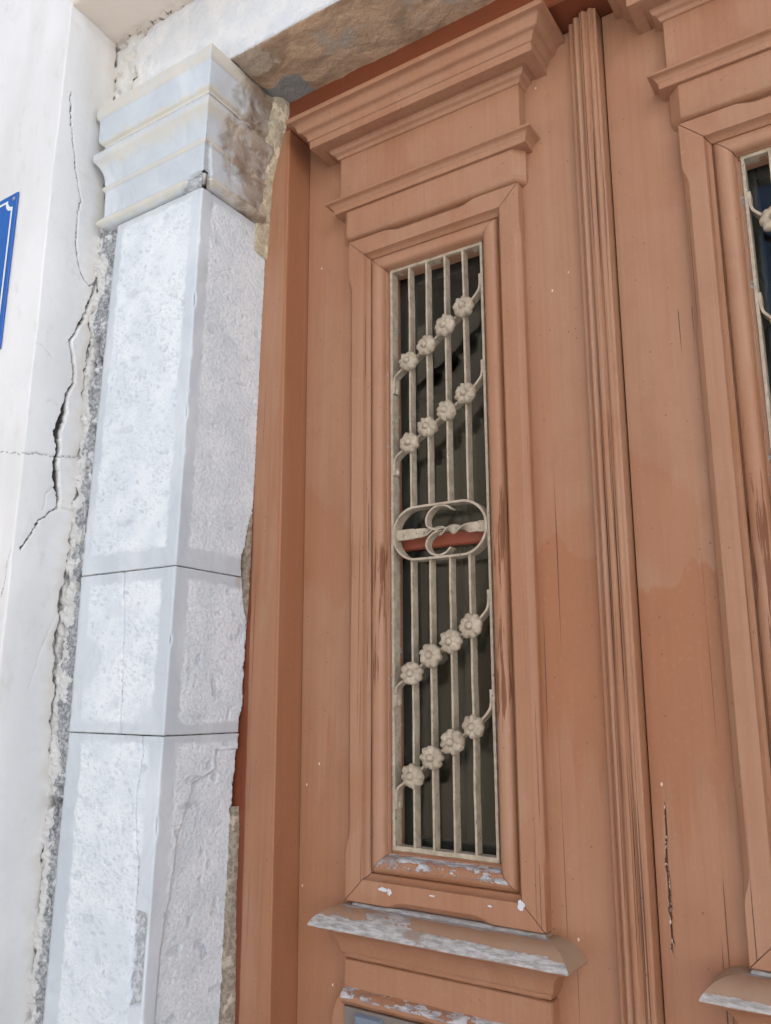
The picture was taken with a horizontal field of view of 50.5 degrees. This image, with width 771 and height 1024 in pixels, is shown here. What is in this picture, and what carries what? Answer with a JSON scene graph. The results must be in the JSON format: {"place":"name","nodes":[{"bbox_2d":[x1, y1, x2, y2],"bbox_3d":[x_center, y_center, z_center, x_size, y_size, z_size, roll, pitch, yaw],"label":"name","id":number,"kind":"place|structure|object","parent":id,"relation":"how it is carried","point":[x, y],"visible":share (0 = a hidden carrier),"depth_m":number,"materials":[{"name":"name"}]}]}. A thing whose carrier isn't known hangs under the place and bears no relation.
{"place":"outdoors","nodes":[
{"label":"outdoors","id":0,"kind":"place"},
{"label":"ground","id":1,"kind":"structure","parent":0,"visible":0},
{"bbox_2d":[0,0,770,1023],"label":"house","id":2,"kind":"structure","parent":1,"relation":"on","point":[56,74],"depth_m":1.65,"materials":[{"name":"white paint"}]},
{"bbox_2d":[0,192,18,348],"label":"street sign","id":3,"kind":"object","parent":2,"relation":"attached to","point":[8,209],"visible":1,"depth_m":1.73,"materials":[{"name":"blue metal"}]},
{"bbox_2d":[43,0,494,1023],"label":"marble doorway","id":4,"kind":"structure","parent":2,"relation":"attached to","point":[193,116],"depth_m":1.54,"materials":[{"name":"white stone"}]},
{"bbox_2d":[211,0,612,1023],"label":"door frame","id":5,"kind":"object","parent":4,"relation":"attached to","point":[267,782],"visible":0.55,"depth_m":1.55,"materials":[{"name":"wood"}]},
{"bbox_2d":[285,0,664,1023],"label":"door leaf","id":6,"kind":"object","parent":5,"relation":"attached to","point":[485,150],"visible":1,"depth_m":1.42,"materials":[{"name":"wood"}]},
{"bbox_2d":[417,394,495,843],"bbox_3d":[0.204,0.545,1.539,0.550,1.620,0.077,-8,-15,32],"label":"curtain","id":7,"kind":"object","parent":6,"relation":"in","point":[460,515],"visible":0.14,"depth_m":1.64,"materials":[{"name":"fabric"}]},
{"bbox_2d":[602,0,770,1023],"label":"door leaf","id":8,"kind":"object","parent":5,"relation":"attached to","point":[688,87],"visible":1,"depth_m":1.23,"materials":[{"name":"wood"}]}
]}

